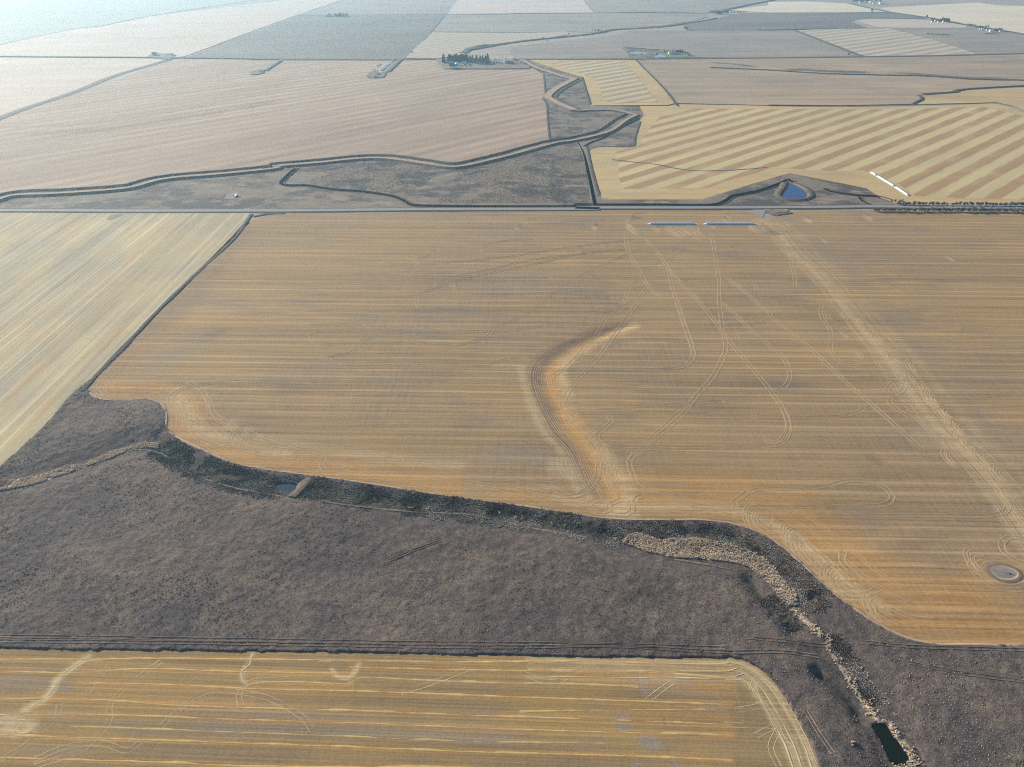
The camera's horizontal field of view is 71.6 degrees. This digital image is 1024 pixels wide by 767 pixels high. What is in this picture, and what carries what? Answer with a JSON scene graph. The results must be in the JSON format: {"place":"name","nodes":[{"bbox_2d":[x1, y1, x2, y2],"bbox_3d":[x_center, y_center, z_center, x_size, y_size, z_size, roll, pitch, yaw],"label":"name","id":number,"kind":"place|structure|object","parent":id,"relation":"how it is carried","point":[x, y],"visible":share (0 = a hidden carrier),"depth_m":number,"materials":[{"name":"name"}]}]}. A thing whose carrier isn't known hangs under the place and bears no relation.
{"place":"outdoors","nodes":[
{"label":"outdoors","id":0,"kind":"place"},
{"bbox_2d":[0,57,164,114],"bbox_3d":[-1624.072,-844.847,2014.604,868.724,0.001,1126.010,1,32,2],"label":"southwest pink field","id":1,"kind":"structure","parent":0,"point":[26,81],"depth_m":2182.59,"materials":[{"name":"soil"}]},
{"bbox_2d":[107,214,123,219],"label":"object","id":2,"kind":"structure","parent":0,"point":[113,217],"depth_m":1068.22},
{"bbox_2d":[0,213,248,465],"bbox_3d":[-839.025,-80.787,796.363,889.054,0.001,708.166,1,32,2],"label":"pale stubble field","id":3,"kind":"structure","parent":0,"point":[84,297],"depth_m":851.09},
{"bbox_2d":[0,0,249,44],"bbox_3d":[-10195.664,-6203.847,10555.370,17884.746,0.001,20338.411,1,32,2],"label":"green crop field","id":4,"kind":"structure","parent":0,"point":[22,19],"depth_m":3992.50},
{"bbox_2d":[9,100,275,135],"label":"damp slope soil","id":5,"kind":"structure","parent":0,"point":[152,123],"depth_m":1609.24,"materials":[{"name":"grey soil"}]},
{"bbox_2d":[18,89,290,127],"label":"pale ridge soil","id":6,"kind":"structure","parent":0,"point":[156,114],"depth_m":1701.34,"materials":[{"name":"soil"}]},
{"bbox_2d":[147,53,175,58],"bbox_3d":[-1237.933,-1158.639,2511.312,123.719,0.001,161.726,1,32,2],"label":"farm buildings","id":7,"kind":"structure","parent":0,"point":[163,55],"depth_m":2522.98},
{"bbox_2d":[80,214,253,390],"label":"field edge grass","id":8,"kind":"structure","parent":0,"point":[141,328],"depth_m":805.52,"materials":[{"name":"grey plant"}]},
{"bbox_2d":[0,0,339,56],"bbox_3d":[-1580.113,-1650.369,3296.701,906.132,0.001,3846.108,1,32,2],"label":"pink field","id":9,"kind":"structure","parent":0,"point":[181,34],"depth_m":3112.91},
{"bbox_2d":[0,0,343,120],"bbox_3d":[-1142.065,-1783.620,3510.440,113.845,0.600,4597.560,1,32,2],"label":"road","id":10,"kind":"structure","parent":0,"point":[17,111],"depth_m":1978.10,"materials":[{"name":"grey asphalt"}]},
{"bbox_2d":[10,56,439,59],"bbox_3d":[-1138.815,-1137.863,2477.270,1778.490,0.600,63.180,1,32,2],"label":"road","id":11,"kind":"structure","parent":0,"point":[206,57],"depth_m":2475.94,"materials":[{"name":"grey asphalt"}]},
{"bbox_2d":[224,192,240,198],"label":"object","id":12,"kind":"structure","parent":0,"point":[229,196],"depth_m":1150.96,"materials":[{"name":"white"}]},
{"bbox_2d":[249,69,263,73],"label":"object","id":13,"kind":"structure","parent":0,"point":[255,72],"depth_m":2211.71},
{"bbox_2d":[253,212,284,216],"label":"field edge grass","id":14,"kind":"structure","parent":0,"point":[268,214],"depth_m":1075.52,"materials":[{"name":"grey plant"}]},
{"bbox_2d":[264,60,281,69],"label":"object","id":15,"kind":"structure","parent":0,"point":[272,65],"depth_m":2330.18,"materials":[{"name":"grey stone"}]},
{"bbox_2d":[0,59,548,191],"bbox_3d":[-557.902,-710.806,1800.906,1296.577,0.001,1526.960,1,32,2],"label":"tan stubble field","id":16,"kind":"structure","parent":0,"point":[431,109],"depth_m":1640.59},
{"bbox_2d":[275,483,295,491],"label":"slough water","id":17,"kind":"structure","parent":0,"point":[284,487],"depth_m":544.02,"materials":[{"name":"blue liquid"}]},
{"bbox_2d":[39,210,575,212],"bbox_3d":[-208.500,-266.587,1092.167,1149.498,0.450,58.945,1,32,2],"label":"dark roadside grass","id":18,"kind":"structure","parent":0,"point":[191,212],"depth_m":1082.67,"materials":[{"name":"grey plant"}]},
{"bbox_2d":[232,124,387,148],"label":"damp slope soil","id":19,"kind":"structure","parent":0,"point":[319,137],"depth_m":1469.97,"materials":[{"name":"grey soil"}]},
{"bbox_2d":[189,15,444,58],"bbox_3d":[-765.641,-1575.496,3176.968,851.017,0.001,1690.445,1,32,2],"label":"dark stubble field","id":20,"kind":"structure","parent":0,"point":[351,37],"depth_m":2955.94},
{"bbox_2d":[0,113,640,202],"bbox_3d":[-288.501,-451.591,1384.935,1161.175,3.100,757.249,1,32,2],"label":"irrigation canal bank","id":21,"kind":"structure","parent":0,"point":[269,167],"depth_m":1303.40,"materials":[{"name":"grey soil"}]},
{"bbox_2d":[367,72,385,77],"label":"oil pad ground","id":22,"kind":"structure","parent":0,"point":[373,74],"depth_m":2171.09,"materials":[{"name":"grey gravel"}]},
{"bbox_2d":[298,0,456,14],"bbox_3d":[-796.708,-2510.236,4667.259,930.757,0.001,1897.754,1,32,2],"label":"field","id":23,"kind":"structure","parent":0,"point":[348,7],"depth_m":4280.87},
{"bbox_2d":[386,59,401,70],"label":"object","id":24,"kind":"structure","parent":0,"point":[394,65],"depth_m":2319.47,"materials":[{"name":"grey stone"}]},
{"bbox_2d":[0,649,818,766],"bbox_3d":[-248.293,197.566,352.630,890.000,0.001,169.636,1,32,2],"label":"straw field","id":25,"kind":"structure","parent":0,"point":[744,747],"depth_m":383.90,"materials":[{"name":"beige plant"}]},
{"bbox_2d":[0,653,358,733],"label":"scattered pale straw","id":26,"kind":"object","parent":25,"relation":"on","point":[242,670],"visible":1,"depth_m":402.53,"materials":[{"name":"beige plant"}]},
{"bbox_2d":[0,657,731,766],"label":"straw rows","id":27,"kind":"object","parent":25,"relation":"on","point":[376,711],"visible":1,"depth_m":384.88,"materials":[{"name":"beige plant"}]},
{"bbox_2d":[0,659,817,766],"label":"wheel ruts","id":28,"kind":"structure","parent":25,"relation":"on","point":[774,730],"depth_m":385.83,"materials":[{"name":"soil"}]},
{"bbox_2d":[528,661,812,766],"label":"straw rows","id":29,"kind":"object","parent":25,"relation":"on","point":[734,670],"visible":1,"depth_m":401.98,"materials":[{"name":"beige plant"}]},
{"bbox_2d":[461,44,489,52],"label":"creek brush strip","id":30,"kind":"object","parent":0,"point":[467,51],"visible":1,"depth_m":2698.21,"materials":[{"name":"grey plant"}]},
{"bbox_2d":[436,58,528,68],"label":"farmyard ground","id":31,"kind":"structure","parent":0,"point":[499,63],"depth_m":2343.75,"materials":[{"name":"brown soil"}]},
{"bbox_2d":[449,64,456,67],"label":"barn","id":32,"kind":"structure","parent":31,"relation":"on","point":[452,65],"depth_m":2275.69,"materials":[{"name":"white paint"}]},
{"bbox_2d":[460,68,508,68],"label":"field edge grass","id":33,"kind":"structure","parent":0,"point":[484,68],"depth_m":2266.72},
{"bbox_2d":[406,32,568,57],"bbox_3d":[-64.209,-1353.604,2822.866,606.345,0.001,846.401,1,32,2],"label":"northwest strip field","id":34,"kind":"structure","parent":0,"point":[434,45],"depth_m":2896.47,"materials":[{"name":"beige plant"}]},
{"bbox_2d":[0,339,1023,766],"bbox_3d":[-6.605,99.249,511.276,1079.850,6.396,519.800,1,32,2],"label":"pasture","id":35,"kind":"structure","parent":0,"point":[250,523],"depth_m":455.93,"materials":[{"name":"plant"}]},
{"bbox_2d":[287,477,314,497],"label":"earth dam","id":36,"kind":"structure","parent":35,"relation":"on","point":[305,484],"depth_m":541.38,"materials":[{"name":"brown soil"}]},
{"bbox_2d":[90,449,729,569],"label":"cow trail","id":37,"kind":"object","parent":35,"relation":"on","point":[680,560],"visible":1,"depth_m":519.22,"materials":[{"name":"brown soil"}]},
{"bbox_2d":[0,441,923,766],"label":"reed bed","id":38,"kind":"object","parent":35,"relation":"on","point":[714,553],"visible":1,"depth_m":487.12,"materials":[{"name":"plant"}]},
{"bbox_2d":[0,358,1023,766],"bbox_3d":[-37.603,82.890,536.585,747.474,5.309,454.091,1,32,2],"label":"grass tufts","id":39,"kind":"object","parent":35,"relation":"on","point":[464,606],"visible":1,"depth_m":448.55,"materials":[{"name":"brown plant"}]},
{"bbox_2d":[0,538,1023,753],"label":"vehicle trail","id":40,"kind":"object","parent":35,"relation":"on","point":[600,645],"visible":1,"depth_m":420.18,"materials":[{"name":"grey soil"}]},
{"bbox_2d":[145,419,895,713],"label":"shrub thicket","id":41,"kind":"object","parent":35,"relation":"on","point":[846,653],"visible":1,"depth_m":510.77,"materials":[{"name":"grey plant"}]},
{"bbox_2d":[0,0,1023,436],"bbox_3d":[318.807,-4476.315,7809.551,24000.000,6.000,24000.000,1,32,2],"label":"ground","id":42,"kind":"structure","parent":0,"point":[498,52],"depth_m":3028.07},
{"bbox_2d":[287,147,592,202],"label":"pasture clumps","id":43,"kind":"object","parent":42,"relation":"on","point":[514,185],"visible":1,"depth_m":1247.27,"materials":[{"name":"grey plant"}]},
{"bbox_2d":[0,61,893,208],"bbox_3d":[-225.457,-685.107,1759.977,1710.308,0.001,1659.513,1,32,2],"label":"pasture","id":44,"kind":"structure","parent":42,"relation":"on","point":[265,190],"depth_m":1193.03,"materials":[{"name":"grey plant"}]},
{"bbox_2d":[0,205,606,208],"bbox_3d":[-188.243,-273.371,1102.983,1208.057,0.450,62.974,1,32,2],"label":"dark roadside grass","id":45,"kind":"structure","parent":44,"relation":"on","point":[218,208],"depth_m":1098.95,"materials":[{"name":"grey plant"}]},
{"bbox_2d":[277,168,794,206],"bbox_3d":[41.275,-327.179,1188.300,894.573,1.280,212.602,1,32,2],"label":"drainage ditch","id":46,"kind":"object","parent":44,"relation":"on","point":[411,204],"visible":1,"depth_m":1127.62,"materials":[{"name":"black soil"}]},
{"bbox_2d":[582,118,641,146],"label":"drainage ditch","id":47,"kind":"object","parent":44,"relation":"on","point":[591,142],"visible":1,"depth_m":1492.24,"materials":[{"name":"grey soil"}]},
{"bbox_2d":[773,182,815,201],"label":"dugout bank","id":48,"kind":"structure","parent":44,"relation":"on","point":[782,188],"depth_m":1163.20,"materials":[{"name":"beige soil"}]},
{"bbox_2d":[821,188,893,201],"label":"drainage ditch","id":49,"kind":"object","parent":44,"relation":"on","point":[845,193],"visible":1,"depth_m":1158.38,"materials":[{"name":"black soil"}]},
{"bbox_2d":[856,196,873,204],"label":"drainage ditch","id":50,"kind":"object","parent":44,"relation":"on","point":[861,199],"visible":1,"depth_m":1133.18,"materials":[{"name":"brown soil"}]},
{"bbox_2d":[0,204,1023,212],"bbox_3d":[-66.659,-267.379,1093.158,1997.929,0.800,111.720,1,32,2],"label":"gravel road","id":51,"kind":"structure","parent":0,"point":[600,208],"depth_m":1095.12,"materials":[{"name":"grey gravel"}]},
{"bbox_2d":[765,209,788,211],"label":"spoil heap","id":52,"kind":"object","parent":51,"relation":"on","point":[779,210],"visible":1,"depth_m":1090.38,"materials":[{"name":"beige soil"}]},
{"bbox_2d":[349,12,687,14],"bbox_3d":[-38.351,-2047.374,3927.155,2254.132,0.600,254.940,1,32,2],"label":"road","id":53,"kind":"structure","parent":0,"point":[448,14],"depth_m":3874.65,"materials":[{"name":"grey asphalt"}]},
{"bbox_2d":[448,0,593,13],"bbox_3d":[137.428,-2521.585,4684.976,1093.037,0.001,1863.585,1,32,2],"label":"pink stubble field","id":54,"kind":"structure","parent":0,"point":[510,6],"depth_m":4341.16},
{"bbox_2d":[514,57,570,78],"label":"irrigation canal bank","id":55,"kind":"structure","parent":0,"point":[530,64],"depth_m":2253.39,"materials":[{"name":"beige soil"}]},
{"bbox_2d":[542,73,551,142],"bbox_3d":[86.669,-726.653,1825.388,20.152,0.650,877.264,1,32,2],"label":"field edge grass","id":56,"kind":"structure","parent":0,"point":[547,114],"depth_m":1714.42,"materials":[{"name":"grey plant"}]},
{"bbox_2d":[89,210,1023,643],"bbox_3d":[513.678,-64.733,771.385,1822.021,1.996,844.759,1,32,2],"label":"stubble field","id":57,"kind":"structure","parent":0,"point":[265,300],"depth_m":691.52,"materials":[{"name":"beige plant"}]},
{"bbox_2d":[96,225,247,397],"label":"combine passes","id":58,"kind":"object","parent":57,"relation":"on","point":[157,321],"visible":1,"depth_m":773.56,"materials":[{"name":"plant"}]},
{"bbox_2d":[93,384,946,638],"bbox_3d":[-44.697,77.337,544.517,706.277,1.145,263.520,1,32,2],"label":"combine passes","id":59,"kind":"object","parent":57,"relation":"on","point":[537,496],"visible":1,"depth_m":538.12,"materials":[{"name":"plant"}]},
{"bbox_2d":[88,387,1021,645],"bbox_3d":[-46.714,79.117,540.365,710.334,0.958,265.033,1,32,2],"label":"field margin grass","id":60,"kind":"structure","parent":57,"relation":"on","point":[731,523],"depth_m":510.14,"materials":[{"name":"plant"}]},
{"bbox_2d":[105,219,1023,622],"bbox_3d":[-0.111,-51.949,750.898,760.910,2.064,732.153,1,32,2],"label":"wheel ruts","id":61,"kind":"structure","parent":57,"relation":"on","point":[559,371],"depth_m":654.70,"materials":[{"name":"beige soil"}]},
{"bbox_2d":[523,325,637,514],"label":"contour ruts","id":62,"kind":"structure","parent":57,"relation":"on","point":[572,409],"depth_m":624.97,"materials":[{"name":"soil"}]},
{"bbox_2d":[228,213,1007,624],"bbox_3d":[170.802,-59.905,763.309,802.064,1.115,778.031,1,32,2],"label":"turning ruts","id":63,"kind":"structure","parent":57,"relation":"on","point":[926,399],"depth_m":595.41,"materials":[{"name":"soil"}]},
{"bbox_2d":[649,222,694,223],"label":"grain bag","id":64,"kind":"object","parent":57,"relation":"on","point":[671,223],"visible":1,"depth_m":1038.20,"materials":[{"name":"white plastic"}]},
{"bbox_2d":[705,222,753,223],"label":"grain bag","id":65,"kind":"object","parent":57,"relation":"on","point":[729,223],"visible":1,"depth_m":1038.21,"materials":[{"name":"white plastic"}]},
{"bbox_2d":[753,210,765,217],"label":"approach gravel","id":66,"kind":"structure","parent":57,"relation":"on","point":[760,213],"depth_m":1083.59,"materials":[{"name":"grey gravel"}]},
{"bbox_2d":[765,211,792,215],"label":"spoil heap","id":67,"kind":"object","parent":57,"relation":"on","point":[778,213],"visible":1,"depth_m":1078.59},
{"bbox_2d":[752,218,1023,547],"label":"haul track ruts","id":68,"kind":"structure","parent":57,"relation":"on","point":[951,445],"depth_m":629.01,"materials":[{"name":"soil"}]},
{"bbox_2d":[968,554,1023,591],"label":"combine passes","id":69,"kind":"object","parent":57,"relation":"on","point":[989,577],"visible":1,"depth_m":472.98,"materials":[{"name":"plant"}]},
{"bbox_2d":[984,562,1023,582],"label":"slough rim","id":70,"kind":"object","parent":57,"relation":"on","point":[1017,578],"visible":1,"depth_m":468.38,"materials":[{"name":"beige soil"}]},
{"bbox_2d":[992,567,1016,577],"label":"dried slough bed","id":71,"kind":"object","parent":57,"relation":"on","point":[999,572],"visible":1,"depth_m":468.57,"materials":[{"name":"grey soil"}]},
{"bbox_2d":[543,78,581,110],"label":"irrigation canal bank","id":72,"kind":"structure","parent":0,"point":[550,95],"depth_m":1886.17,"materials":[{"name":"beige soil"}]},
{"bbox_2d":[433,13,706,31],"bbox_3d":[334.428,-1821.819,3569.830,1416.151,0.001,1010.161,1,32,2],"label":"grey stubble field","id":73,"kind":"structure","parent":0,"point":[582,22],"depth_m":3560.75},
{"bbox_2d":[581,77,590,103],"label":"field edge grass","id":74,"kind":"structure","parent":0,"point":[586,92],"depth_m":1927.55,"materials":[{"name":"grey plant"}]},
{"bbox_2d":[576,142,596,204],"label":"field track","id":75,"kind":"structure","parent":0,"point":[580,144],"depth_m":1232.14,"materials":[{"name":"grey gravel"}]},
{"bbox_2d":[465,18,715,49],"bbox_3d":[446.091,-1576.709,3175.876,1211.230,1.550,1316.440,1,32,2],"label":"creek brush strip","id":76,"kind":"object","parent":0,"point":[584,34],"visible":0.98,"depth_m":3058.06,"materials":[{"name":"grey plant"}]},
{"bbox_2d":[585,146,600,194],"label":"field edge grass","id":77,"kind":"structure","parent":0,"point":[593,172],"depth_m":1270.60,"materials":[{"name":"grey plant"}]},
{"bbox_2d":[531,60,672,104],"bbox_3d":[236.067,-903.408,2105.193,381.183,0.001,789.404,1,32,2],"label":"strip field headland","id":78,"kind":"structure","parent":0,"point":[654,88],"depth_m":2024.90,"materials":[{"name":"beige plant"}]},
{"bbox_2d":[549,61,656,102],"bbox_3d":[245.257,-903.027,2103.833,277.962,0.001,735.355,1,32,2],"label":"strip field","id":79,"kind":"structure","parent":0,"point":[618,81],"depth_m":2094.22,"materials":[{"name":"beige plant"}]},
{"bbox_2d":[571,109,634,114],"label":"irrigation canal bank","id":80,"kind":"structure","parent":0,"point":[626,112],"depth_m":1716.99,"materials":[{"name":"beige soil"}]},
{"bbox_2d":[600,121,640,146],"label":"field edge grass","id":81,"kind":"structure","parent":0,"point":[636,133],"depth_m":1474.86,"materials":[{"name":"grey plant"}]},
{"bbox_2d":[621,47,666,57],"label":"farm rough grass","id":82,"kind":"structure","parent":0,"point":[651,53],"depth_m":2578.74,"materials":[{"name":"grey plant"}]},
{"bbox_2d":[636,60,676,104],"bbox_3d":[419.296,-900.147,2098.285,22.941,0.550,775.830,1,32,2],"label":"field edge grass","id":83,"kind":"structure","parent":0,"point":[667,92],"depth_m":2019.93,"materials":[{"name":"grey plant"}]},
{"bbox_2d":[658,52,689,57],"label":"farm lawn","id":84,"kind":"structure","parent":0,"point":[680,55],"depth_m":2522.98,"materials":[{"name":"plant"}]},
{"bbox_2d":[584,0,766,12],"bbox_3d":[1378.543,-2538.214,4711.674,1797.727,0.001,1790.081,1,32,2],"label":"grey field","id":85,"kind":"structure","parent":0,"point":[688,6],"depth_m":4406.99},
{"bbox_2d":[510,30,857,58],"bbox_3d":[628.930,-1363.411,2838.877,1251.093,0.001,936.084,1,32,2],"label":"field","id":86,"kind":"structure","parent":0,"point":[782,43],"depth_m":2762.97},
{"bbox_2d":[721,0,771,10],"bbox_3d":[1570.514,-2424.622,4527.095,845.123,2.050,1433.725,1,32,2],"label":"creek brush strip","id":87,"kind":"object","parent":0,"point":[745,5],"visible":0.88,"depth_m":4371.04,"materials":[{"name":"grey plant"}]},
{"bbox_2d":[512,53,1023,59],"bbox_3d":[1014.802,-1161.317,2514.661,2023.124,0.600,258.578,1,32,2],"label":"farm road","id":88,"kind":"structure","parent":0,"point":[773,57],"depth_m":2476.38,"materials":[{"name":"grey stone"}]},
{"bbox_2d":[783,184,806,198],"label":"dugout pond water","id":89,"kind":"structure","parent":0,"point":[792,191],"depth_m":1168.97,"materials":[{"name":"blue liquid"}]},
{"bbox_2d":[684,12,924,29],"bbox_3d":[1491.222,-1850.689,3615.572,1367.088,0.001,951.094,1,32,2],"label":"dark slope field","id":90,"kind":"structure","parent":0,"point":[756,21],"depth_m":3602.52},
{"bbox_2d":[590,103,1023,203],"bbox_3d":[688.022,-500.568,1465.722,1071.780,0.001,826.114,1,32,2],"label":"strip field headland","id":91,"kind":"structure","parent":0,"point":[605,168],"depth_m":1242.76,"materials":[{"name":"beige soil"}]},
{"bbox_2d":[876,175,894,186],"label":"grain bag","id":92,"kind":"object","parent":91,"relation":"on","point":[886,181],"visible":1,"depth_m":1219.61,"materials":[{"name":"white plastic"}]},
{"bbox_2d":[733,1,884,12],"bbox_3d":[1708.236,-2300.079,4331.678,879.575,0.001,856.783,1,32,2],"label":"cream field","id":93,"kind":"structure","parent":0,"point":[787,7],"depth_m":4216.33,"materials":[{"name":"beige soil"}]},
{"bbox_2d":[615,107,1023,199],"bbox_3d":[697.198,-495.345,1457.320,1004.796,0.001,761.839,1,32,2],"label":"strip field","id":94,"kind":"structure","parent":0,"point":[968,152],"depth_m":1420.79,"materials":[{"name":"beige plant"}]},
{"bbox_2d":[612,159,767,170],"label":"green sown edge","id":95,"kind":"object","parent":94,"relation":"on","point":[691,170],"visible":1,"depth_m":1290.23,"materials":[{"name":"green plant"}]},
{"bbox_2d":[757,27,888,29],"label":"northeast road","id":96,"kind":"structure","parent":0,"point":[807,28],"depth_m":3270.65,"materials":[{"name":"grey asphalt"}]},
{"bbox_2d":[794,30,862,55],"bbox_3d":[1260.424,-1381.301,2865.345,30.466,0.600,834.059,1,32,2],"label":"field lane","id":97,"kind":"structure","parent":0,"point":[829,43],"depth_m":2804.42,"materials":[{"name":"beige soil"}]},
{"bbox_2d":[638,54,1023,104],"bbox_3d":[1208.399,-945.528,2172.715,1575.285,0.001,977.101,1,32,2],"label":"tan field","id":98,"kind":"structure","parent":0,"point":[698,81],"depth_m":2112.74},
{"bbox_2d":[781,68,875,72],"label":"gully weeds","id":99,"kind":"object","parent":98,"relation":"on","point":[826,70],"visible":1,"depth_m":2236.77,"materials":[{"name":"plant"}]},
{"bbox_2d":[882,72,1004,78],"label":"gully weeds","id":100,"kind":"object","parent":98,"relation":"on","point":[949,76],"visible":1,"depth_m":2155.27,"materials":[{"name":"grey plant"}]},
{"bbox_2d":[716,93,953,97],"bbox_3d":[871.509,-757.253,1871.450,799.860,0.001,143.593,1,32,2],"label":"damp slope soil","id":101,"kind":"structure","parent":0,"point":[834,94],"depth_m":1881.10,"materials":[{"name":"soil"}]},
{"bbox_2d":[824,104,902,105],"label":"field edge grass","id":102,"kind":"structure","parent":0,"point":[875,104],"depth_m":1775.81,"materials":[{"name":"grey plant"}]},
{"bbox_2d":[710,67,1023,79],"bbox_3d":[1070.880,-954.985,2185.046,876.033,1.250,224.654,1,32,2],"label":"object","id":103,"kind":"structure","parent":0,"point":[869,74],"depth_m":2164.01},
{"bbox_2d":[798,28,976,55],"bbox_3d":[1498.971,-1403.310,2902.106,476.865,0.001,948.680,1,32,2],"label":"strip field","id":104,"kind":"structure","parent":0,"point":[877,42],"depth_m":2840.89,"materials":[{"name":"beige plant"}]},
{"bbox_2d":[872,723,908,766],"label":"dugout water","id":105,"kind":"structure","parent":0,"point":[896,753],"depth_m":369.72,"materials":[{"name":"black liquid"}]},
{"bbox_2d":[855,19,966,27],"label":"rose field","id":106,"kind":"structure","parent":0,"point":[900,23],"depth_m":3475.22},
{"bbox_2d":[913,95,923,103],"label":"creek brush strip","id":107,"kind":"object","parent":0,"point":[920,99],"visible":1,"depth_m":1828.60,"materials":[{"name":"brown plant"}]},
{"bbox_2d":[848,3,1023,34],"bbox_3d":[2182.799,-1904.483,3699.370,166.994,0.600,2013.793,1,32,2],"label":"diagonal road","id":108,"kind":"structure","parent":0,"point":[933,18],"depth_m":3751.52,"materials":[{"name":"grey stone"}]},
{"bbox_2d":[881,3,1023,32],"bbox_3d":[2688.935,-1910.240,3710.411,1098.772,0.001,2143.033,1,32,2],"label":"cream field northeast","id":109,"kind":"structure","parent":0,"point":[1008,18],"depth_m":3937.20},
{"bbox_2d":[892,26,1023,53],"bbox_3d":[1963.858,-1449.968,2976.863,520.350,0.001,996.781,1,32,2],"label":"northeast grey field","id":110,"kind":"structure","parent":0,"point":[973,39],"depth_m":2955.94,"materials":[{"name":"grey soil"}]},
{"bbox_2d":[914,88,1023,109],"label":"yellow field","id":111,"kind":"structure","parent":0,"point":[1012,96],"depth_m":1860.11,"materials":[{"name":"beige plant"}]},
{"bbox_2d":[922,85,1023,94],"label":"creek brush strip","id":112,"kind":"object","parent":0,"point":[956,90],"visible":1,"depth_m":1958.81,"materials":[{"name":"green plant"}]}
]}

